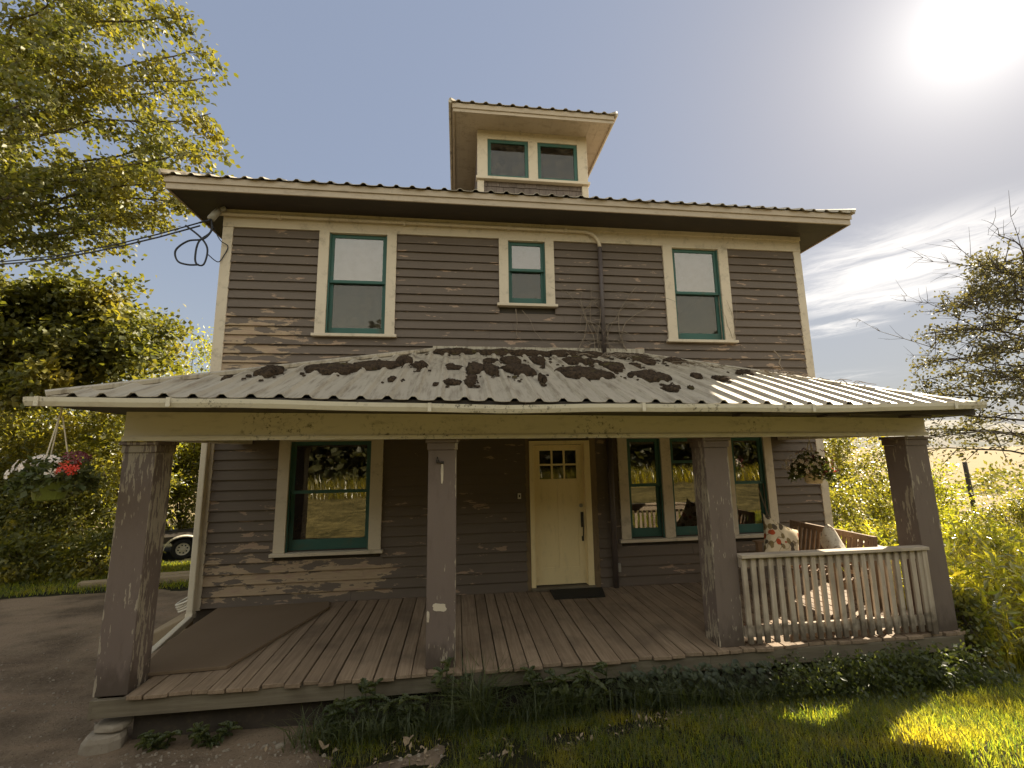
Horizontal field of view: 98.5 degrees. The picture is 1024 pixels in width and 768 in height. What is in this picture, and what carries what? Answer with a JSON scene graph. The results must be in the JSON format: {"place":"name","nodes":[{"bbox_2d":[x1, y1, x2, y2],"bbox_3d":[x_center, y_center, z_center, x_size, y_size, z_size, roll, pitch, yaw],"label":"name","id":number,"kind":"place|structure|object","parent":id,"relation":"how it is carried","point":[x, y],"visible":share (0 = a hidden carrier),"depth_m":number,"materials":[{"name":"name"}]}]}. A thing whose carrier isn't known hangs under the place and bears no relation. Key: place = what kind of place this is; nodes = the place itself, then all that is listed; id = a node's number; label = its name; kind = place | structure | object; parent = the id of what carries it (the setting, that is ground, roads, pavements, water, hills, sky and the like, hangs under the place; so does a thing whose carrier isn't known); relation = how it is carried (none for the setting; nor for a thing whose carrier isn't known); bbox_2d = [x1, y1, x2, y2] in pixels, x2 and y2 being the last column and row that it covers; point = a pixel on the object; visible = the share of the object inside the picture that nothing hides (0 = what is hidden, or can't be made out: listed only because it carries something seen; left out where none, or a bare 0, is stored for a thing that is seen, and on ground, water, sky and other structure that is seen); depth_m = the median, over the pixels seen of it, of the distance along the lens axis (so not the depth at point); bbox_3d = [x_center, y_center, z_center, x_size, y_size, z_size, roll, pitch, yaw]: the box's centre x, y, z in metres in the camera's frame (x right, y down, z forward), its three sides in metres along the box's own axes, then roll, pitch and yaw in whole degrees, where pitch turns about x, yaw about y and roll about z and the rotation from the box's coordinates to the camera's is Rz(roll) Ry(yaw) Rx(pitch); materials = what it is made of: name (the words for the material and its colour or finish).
{"place":"outdoors","nodes":[
{"label":"outdoors","id":0,"kind":"place"},
{"bbox_2d":[0,560,190,597],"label":"verge grass","id":1,"kind":"structure","parent":0,"point":[166,567],"depth_m":9.59,"materials":[{"name":"green plant"}]},
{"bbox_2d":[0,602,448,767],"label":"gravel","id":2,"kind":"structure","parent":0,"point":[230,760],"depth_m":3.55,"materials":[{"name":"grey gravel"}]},
{"bbox_2d":[0,446,1023,767],"bbox_3d":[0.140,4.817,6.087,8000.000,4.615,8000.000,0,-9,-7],"label":"ground","id":3,"kind":"structure","parent":0,"point":[990,456],"depth_m":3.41,"materials":[{"name":"green plant"}]},
{"bbox_2d":[0,521,75,586],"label":"bush","id":4,"kind":"object","parent":3,"relation":"on","point":[19,545],"visible":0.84,"depth_m":10.23,"materials":[{"name":"green plant"}]},
{"bbox_2d":[0,403,82,542],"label":"shrub","id":5,"kind":"object","parent":3,"relation":"on","point":[22,429],"visible":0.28,"depth_m":12.24,"materials":[{"name":"green plant"}]},
{"bbox_2d":[0,382,102,537],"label":"shrub","id":6,"kind":"object","parent":3,"relation":"on","point":[76,412],"visible":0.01,"depth_m":14.09,"materials":[{"name":"green plant"}]},
{"bbox_2d":[0,444,117,576],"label":"shrub","id":7,"kind":"object","parent":3,"relation":"on","point":[24,517],"visible":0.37,"depth_m":11.36,"materials":[{"name":"green plant"}]},
{"bbox_2d":[31,521,165,585],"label":"bush","id":8,"kind":"object","parent":3,"relation":"on","point":[105,536],"visible":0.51,"depth_m":10.43,"materials":[{"name":"green plant"}]},
{"bbox_2d":[0,263,203,421],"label":"shade tree","id":9,"kind":"object","parent":3,"relation":"on","point":[75,330],"visible":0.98,"depth_m":10.70,"materials":[{"name":"green plant"}]},
{"bbox_2d":[13,409,192,569],"bbox_3d":[-11.353,2.497,12.364,3.707,5.275,3.781,0,-9,-7],"label":"shrub","id":10,"kind":"object","parent":3,"relation":"on","point":[93,426],"visible":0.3,"depth_m":12.08,"materials":[{"name":"green plant"}]},
{"bbox_2d":[0,0,243,306],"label":"maple tree","id":11,"kind":"object","parent":3,"relation":"on","point":[45,43],"visible":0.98,"depth_m":9.31,"materials":[{"name":"green plant"}]},
{"bbox_2d":[57,528,193,559],"bbox_3d":[-10.622,4.979,13.759,5.800,0.677,2.150,5,-11,-35],"label":"utility trailer","id":12,"kind":"object","parent":3,"relation":"on","point":[181,540],"visible":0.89,"depth_m":13.18,"materials":[{"name":"black metal"}]},
{"bbox_2d":[53,380,200,532],"bbox_3d":[-12.566,2.620,14.654,4.804,6.109,4.024,0,-9,-7],"label":"shrub","id":13,"kind":"object","parent":3,"relation":"on","point":[190,493],"visible":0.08,"depth_m":14.72,"materials":[{"name":"green plant"}]},
{"bbox_2d":[77,574,189,587],"bbox_3d":[-7.666,4.333,9.787,3.215,0.151,0.195,1,-9,-14],"label":"landscape timber","id":14,"kind":"object","parent":3,"relation":"on","point":[163,577],"visible":0.31,"depth_m":9.69,"materials":[{"name":"brown wood"}]},
{"bbox_2d":[82,324,213,544],"bbox_3d":[-12.016,1.601,15.662,5.930,8.502,4.410,0,-9,-7],"label":"lime tree","id":15,"kind":"object","parent":3,"relation":"on","point":[208,349],"visible":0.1,"depth_m":15.46,"materials":[{"name":"green plant"}]},
{"bbox_2d":[160,571,189,575],"bbox_3d":[-7.055,4.507,10.551,2.605,0.129,0.177,1,-9,-13],"label":"landscape timber","id":16,"kind":"object","parent":3,"relation":"on","point":[174,573],"depth_m":10.35,"materials":[{"name":"brown wood"}]},
{"bbox_2d":[165,442,200,529],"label":"shrub","id":17,"kind":"object","parent":3,"relation":"on","point":[186,521],"visible":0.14,"depth_m":15.13,"materials":[{"name":"green plant"}]},
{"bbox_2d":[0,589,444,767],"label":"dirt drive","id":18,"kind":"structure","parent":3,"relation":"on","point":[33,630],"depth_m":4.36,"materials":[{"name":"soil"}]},
{"bbox_2d":[78,727,127,755],"bbox_3d":[-3.453,3.035,3.741,0.307,0.170,0.225,1,-9,-13],"label":"footing stone","id":19,"kind":"object","parent":18,"relation":"on","point":[92,743],"visible":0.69,"depth_m":3.67,"materials":[{"name":"grey stone"}]},
{"bbox_2d":[94,716,133,733],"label":"footing slab","id":20,"kind":"structure","parent":19,"relation":"on","point":[109,725],"depth_m":3.75,"materials":[{"name":"grey concrete"}]},
{"bbox_2d":[134,729,182,752],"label":"thistle weed","id":21,"kind":"object","parent":18,"relation":"on","point":[148,739],"visible":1,"depth_m":3.65,"materials":[{"name":"green plant"}]},
{"bbox_2d":[152,612,193,644],"bbox_3d":[-4.987,3.551,6.877,0.796,0.416,1.800,0,-9,-7],"label":"cellar hatch","id":22,"kind":"object","parent":18,"relation":"on","point":[162,631],"visible":0.07,"depth_m":6.05,"materials":[{"name":"grey wood"}]},
{"bbox_2d":[175,597,186,612],"bbox_3d":[-4.889,3.389,6.794,0.602,0.207,1.051,-23,2,-26],"label":"garden hose","id":23,"kind":"object","parent":22,"relation":"on","point":[179,605],"visible":0.35,"depth_m":6.81,"materials":[{"name":"white plastic"}]},
{"bbox_2d":[186,721,242,748],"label":"thistle weed","id":24,"kind":"object","parent":18,"relation":"on","point":[199,734],"visible":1,"depth_m":3.73,"materials":[{"name":"green plant"}]},
{"bbox_2d":[275,742,284,748],"bbox_3d":[-1.920,3.001,3.650,0.070,0.042,0.057,4,-10,-30],"label":"stone","id":25,"kind":"object","parent":18,"relation":"on","point":[282,744],"visible":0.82,"depth_m":3.64,"materials":[{"name":"grey stone"}]},
{"bbox_2d":[319,740,330,748],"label":"dead leaf","id":26,"kind":"object","parent":3,"relation":"on","point":[322,745],"visible":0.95,"depth_m":3.52,"materials":[{"name":"brown plant"}]},
{"bbox_2d":[318,697,357,742],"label":"thistle weed","id":27,"kind":"object","parent":3,"relation":"on","point":[342,712],"visible":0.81,"depth_m":3.77,"materials":[{"name":"green plant"}]},
{"bbox_2d":[347,678,387,738],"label":"thistle weed","id":28,"kind":"object","parent":3,"relation":"on","point":[363,684],"visible":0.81,"depth_m":3.75,"materials":[{"name":"green plant"}]},
{"bbox_2d":[377,693,428,737],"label":"thistle weed","id":29,"kind":"object","parent":3,"relation":"on","point":[389,705],"visible":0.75,"depth_m":3.77,"materials":[{"name":"green plant"}]},
{"bbox_2d":[403,735,413,744],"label":"dead leaf","id":30,"kind":"object","parent":3,"relation":"on","point":[406,740],"visible":0.95,"depth_m":3.50,"materials":[{"name":"brown plant"}]},
{"bbox_2d":[431,656,470,720],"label":"thistle weed","id":31,"kind":"object","parent":3,"relation":"on","point":[438,676],"visible":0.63,"depth_m":3.93,"materials":[{"name":"green plant"}]},
{"bbox_2d":[395,639,544,734],"bbox_3d":[-0.334,2.685,3.857,1.456,0.598,1.606,-5,-10,23],"label":"grass clump","id":32,"kind":"object","parent":3,"relation":"on","point":[473,703],"visible":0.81,"depth_m":3.83,"materials":[{"name":"green plant"}]},
{"bbox_2d":[23,98,986,739],"bbox_3d":[-0.038,0.007,10.536,10.726,9.978,12.730,0,-9,-7],"label":"farmhouse","id":33,"kind":"object","parent":3,"relation":"on","point":[427,520],"visible":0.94,"depth_m":6.20,"materials":[{"name":"paint"}]},
{"bbox_2d":[1,407,102,500],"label":"hanging basket","id":34,"kind":"object","parent":33,"relation":"hanging from","point":[47,479],"visible":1,"depth_m":3.55,"materials":[{"name":"green plastic"}]},
{"bbox_2d":[0,219,227,265],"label":"power cable","id":35,"kind":"object","parent":33,"relation":"attached to","point":[198,240],"visible":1,"depth_m":6.56,"materials":[{"name":"black rubber"}]},
{"bbox_2d":[148,601,328,675],"bbox_3d":[-3.016,2.805,4.983,1.449,0.030,1.820,0,-9,-7],"label":"porch carpet","id":36,"kind":"object","parent":33,"relation":"on","point":[221,638],"visible":0.85,"depth_m":4.85,"materials":[{"name":"brown carpet"}]},
{"bbox_2d":[268,439,383,557],"bbox_3d":[-2.576,1.512,6.288,1.500,1.740,0.205,0,-9,-7],"label":"window","id":37,"kind":"structure","parent":33,"relation":"in","point":[283,541],"depth_m":6.22,"materials":[{"name":"teal paint"}]},
{"bbox_2d":[311,230,396,337],"bbox_3d":[-2.379,-1.523,6.800,1.230,1.678,0.230,0,-9,-7],"label":"window","id":38,"kind":"structure","parent":33,"relation":"in","point":[356,286],"depth_m":6.79,"materials":[{"name":"glass"}]},
{"bbox_2d":[220,347,793,391],"bbox_3d":[0.429,-0.230,5.727,6.908,0.972,2.197,0,-9,-7],"label":"moss","id":39,"kind":"object","parent":33,"relation":"on","point":[487,366],"visible":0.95,"depth_m":5.39,"materials":[{"name":"brown plant"}]},
{"bbox_2d":[497,238,557,308],"bbox_3d":[0.232,-1.779,7.163,0.970,1.138,0.230,0,-9,-7],"label":"window","id":40,"kind":"structure","parent":33,"relation":"in","point":[526,266],"depth_m":7.15,"materials":[{"name":"teal paint"}]},
{"bbox_2d":[533,445,586,585],"bbox_3d":[0.719,1.934,6.608,0.768,2.023,0.115,0,-9,-7],"label":"front door","id":41,"kind":"structure","parent":33,"relation":"in","point":[558,474],"depth_m":6.62,"materials":[{"name":"yellow paint"}]},
{"bbox_2d":[550,587,604,599],"bbox_3d":[0.945,2.940,6.200,0.789,0.020,0.390,0,-9,-7],"label":"doormat","id":42,"kind":"object","parent":33,"relation":"on","point":[575,593],"visible":1,"depth_m":6.16,"materials":[{"name":"black rubber"}]},
{"bbox_2d":[515,287,736,350],"bbox_3d":[1.914,-0.977,7.091,3.728,1.256,0.164,0,-9,-7],"label":"dead vine","id":43,"kind":"object","parent":33,"relation":"attached to","point":[597,338],"visible":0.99,"depth_m":7.06,"materials":[{"name":"brown plant"}]},
{"bbox_2d":[616,437,778,542],"bbox_3d":[2.915,1.534,6.962,2.655,1.740,0.205,0,-9,-7],"label":"window","id":44,"kind":"structure","parent":33,"relation":"in","point":[667,527],"depth_m":6.87,"materials":[{"name":"teal paint"}]},
{"bbox_2d":[661,245,738,343],"bbox_3d":[3.124,-1.500,7.476,1.240,1.678,0.230,0,-9,-7],"label":"window","id":45,"kind":"structure","parent":33,"relation":"in","point":[695,317],"depth_m":7.47,"materials":[{"name":"glass"}]},
{"bbox_2d":[567,350,870,384],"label":"fallen twigs","id":46,"kind":"object","parent":33,"relation":"on","point":[626,355],"visible":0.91,"depth_m":6.12,"materials":[{"name":"brown plant"}]},
{"bbox_2d":[758,488,769,517],"bbox_3d":[3.741,1.858,6.446,0.026,0.664,0.220,7,-12,-42],"label":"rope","id":47,"kind":"object","parent":33,"relation":"hanging from","point":[763,502],"visible":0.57,"depth_m":6.49,"materials":[{"name":"beige fabric"}]},
{"bbox_2d":[782,437,838,483],"bbox_3d":[4.148,1.058,6.157,0.677,0.642,0.605,0,-9,-7],"label":"hanging basket","id":48,"kind":"object","parent":33,"relation":"hanging from","point":[812,467],"visible":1,"depth_m":6.03,"materials":[{"name":"beige plastic"}]},
{"bbox_2d":[752,520,879,618],"bbox_3d":[3.988,2.394,5.871,0.686,0.915,1.390,0,-9,-7],"label":"porch bench","id":49,"kind":"object","parent":33,"relation":"on","point":[870,541],"visible":0.38,"depth_m":5.69,"materials":[{"name":"brown wood"}]},
{"bbox_2d":[763,514,800,573],"bbox_3d":[3.600,2.128,5.895,0.620,0.600,0.192,26,-32,-10],"label":"floral cushion","id":50,"kind":"object","parent":49,"relation":"on","point":[778,536],"visible":0.76,"depth_m":5.84,"materials":[{"name":"fabric"}]},
{"bbox_2d":[820,524,845,548],"bbox_3d":[4.070,2.045,5.599,0.181,0.400,0.400,-12,-52,11],"label":"pale cushion","id":51,"kind":"object","parent":49,"relation":"on","point":[830,538],"visible":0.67,"depth_m":5.54,"materials":[{"name":"fabric"}]},
{"bbox_2d":[520,665,562,720],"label":"thistle weed","id":52,"kind":"object","parent":3,"relation":"on","point":[530,674],"visible":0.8,"depth_m":3.98,"materials":[{"name":"green plant"}]},
{"bbox_2d":[254,702,836,767],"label":"leaf litter","id":53,"kind":"object","parent":3,"relation":"on","point":[503,753],"visible":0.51,"depth_m":3.38,"materials":[{"name":"brown plant"}]},
{"bbox_2d":[549,674,595,718],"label":"thistle weed","id":54,"kind":"object","parent":3,"relation":"on","point":[562,678],"visible":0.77,"depth_m":3.90,"materials":[{"name":"green plant"}]},
{"bbox_2d":[567,661,615,716],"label":"thistle weed","id":55,"kind":"object","parent":3,"relation":"on","point":[599,669],"visible":0.88,"depth_m":3.99,"materials":[{"name":"green plant"}]},
{"bbox_2d":[257,657,1020,753],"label":"edge weeds","id":56,"kind":"object","parent":3,"relation":"on","point":[556,703],"visible":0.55,"depth_m":3.89,"materials":[{"name":"green plant"}]},
{"bbox_2d":[613,659,779,715],"bbox_3d":[1.702,2.816,4.142,1.549,0.426,0.490,0,-9,-7],"label":"ground ivy","id":57,"kind":"object","parent":3,"relation":"on","point":[658,672],"visible":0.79,"depth_m":4.09,"materials":[{"name":"green plant"}]},
{"bbox_2d":[823,441,848,484],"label":"shrub","id":58,"kind":"object","parent":3,"relation":"on","point":[829,461],"depth_m":12.46,"materials":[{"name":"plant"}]},
{"bbox_2d":[829,468,882,533],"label":"shrub","id":59,"kind":"object","parent":3,"relation":"on","point":[842,509],"visible":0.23,"depth_m":10.00,"materials":[{"name":"green plant"}]},
{"bbox_2d":[823,436,893,533],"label":"shrub","id":60,"kind":"object","parent":3,"relation":"on","point":[838,446],"visible":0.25,"depth_m":12.53,"materials":[{"name":"green plant"}]},
{"bbox_2d":[756,639,1021,706],"bbox_3d":[3.529,2.790,4.247,2.323,0.627,1.029,0,-9,-7],"label":"hedge plant","id":61,"kind":"object","parent":3,"relation":"on","point":[906,671],"visible":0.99,"depth_m":4.16,"materials":[{"name":"green plant"}]},
{"bbox_2d":[866,518,953,562],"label":"weed clump","id":62,"kind":"object","parent":3,"relation":"on","point":[891,532],"visible":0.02,"depth_m":7.95,"materials":[{"name":"green plant"}]},
{"bbox_2d":[838,519,1023,656],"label":"leafy shoots","id":63,"kind":"object","parent":3,"relation":"on","point":[957,571],"visible":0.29,"depth_m":6.04,"materials":[{"name":"green plant"}]},
{"bbox_2d":[862,458,999,526],"bbox_3d":[11.374,3.489,12.328,3.443,2.786,2.588,4,-10,-27],"label":"shrub","id":64,"kind":"object","parent":3,"relation":"on","point":[941,490],"visible":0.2,"depth_m":12.18,"materials":[{"name":"green plant"}]},
{"bbox_2d":[885,498,981,541],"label":"weed clump","id":65,"kind":"object","parent":3,"relation":"on","point":[943,518],"visible":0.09,"depth_m":9.95,"materials":[{"name":"green plant"}]},
{"bbox_2d":[851,460,1023,500],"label":"field hedge","id":66,"kind":"object","parent":3,"relation":"on","point":[1004,475],"visible":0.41,"depth_m":50.23,"materials":[{"name":"green plant"}]},
{"bbox_2d":[851,190,1023,472],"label":"plum tree","id":67,"kind":"object","parent":3,"relation":"on","point":[991,291],"visible":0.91,"depth_m":10.27,"materials":[{"name":"green plant"}]},
{"bbox_2d":[962,462,977,526],"bbox_3d":[14.685,4.051,14.019,0.175,3.103,0.147,0,-9,-7],"label":"fence post","id":68,"kind":"object","parent":3,"relation":"on","point":[967,476],"visible":0.43,"depth_m":14.12,"materials":[{"name":"grey wood"}]},
{"bbox_2d":[941,505,1023,559],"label":"weed clump","id":69,"kind":"object","parent":3,"relation":"on","point":[980,527],"visible":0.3,"depth_m":8.05,"materials":[{"name":"green plant"}]},
{"bbox_2d":[945,582,1021,673],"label":"weed clump","id":70,"kind":"object","parent":3,"relation":"on","point":[968,601],"visible":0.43,"depth_m":4.84,"materials":[{"name":"green plant"}]},
{"bbox_2d":[956,481,1023,535],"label":"shrub","id":71,"kind":"object","parent":3,"relation":"on","point":[1016,511],"visible":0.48,"depth_m":12.37,"materials":[{"name":"green plant"}]},
{"bbox_2d":[0,0,1023,424],"label":"sky","id":72,"kind":"structure","parent":0,"point":[906,115],"materials":[{"name":"blue"}]},
{"bbox_2d":[177,420,1023,457],"bbox_3d":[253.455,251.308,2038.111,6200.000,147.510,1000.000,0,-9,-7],"label":"hills","id":73,"kind":"structure","parent":0,"point":[928,423],"depth_m":1848.67,"materials":[{"name":"green plant"}]},
{"bbox_2d":[842,518,1023,672],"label":"tall grass","id":74,"kind":"structure","parent":0,"point":[1015,657],"depth_m":5.47,"materials":[{"name":"green plant"}]}
]}

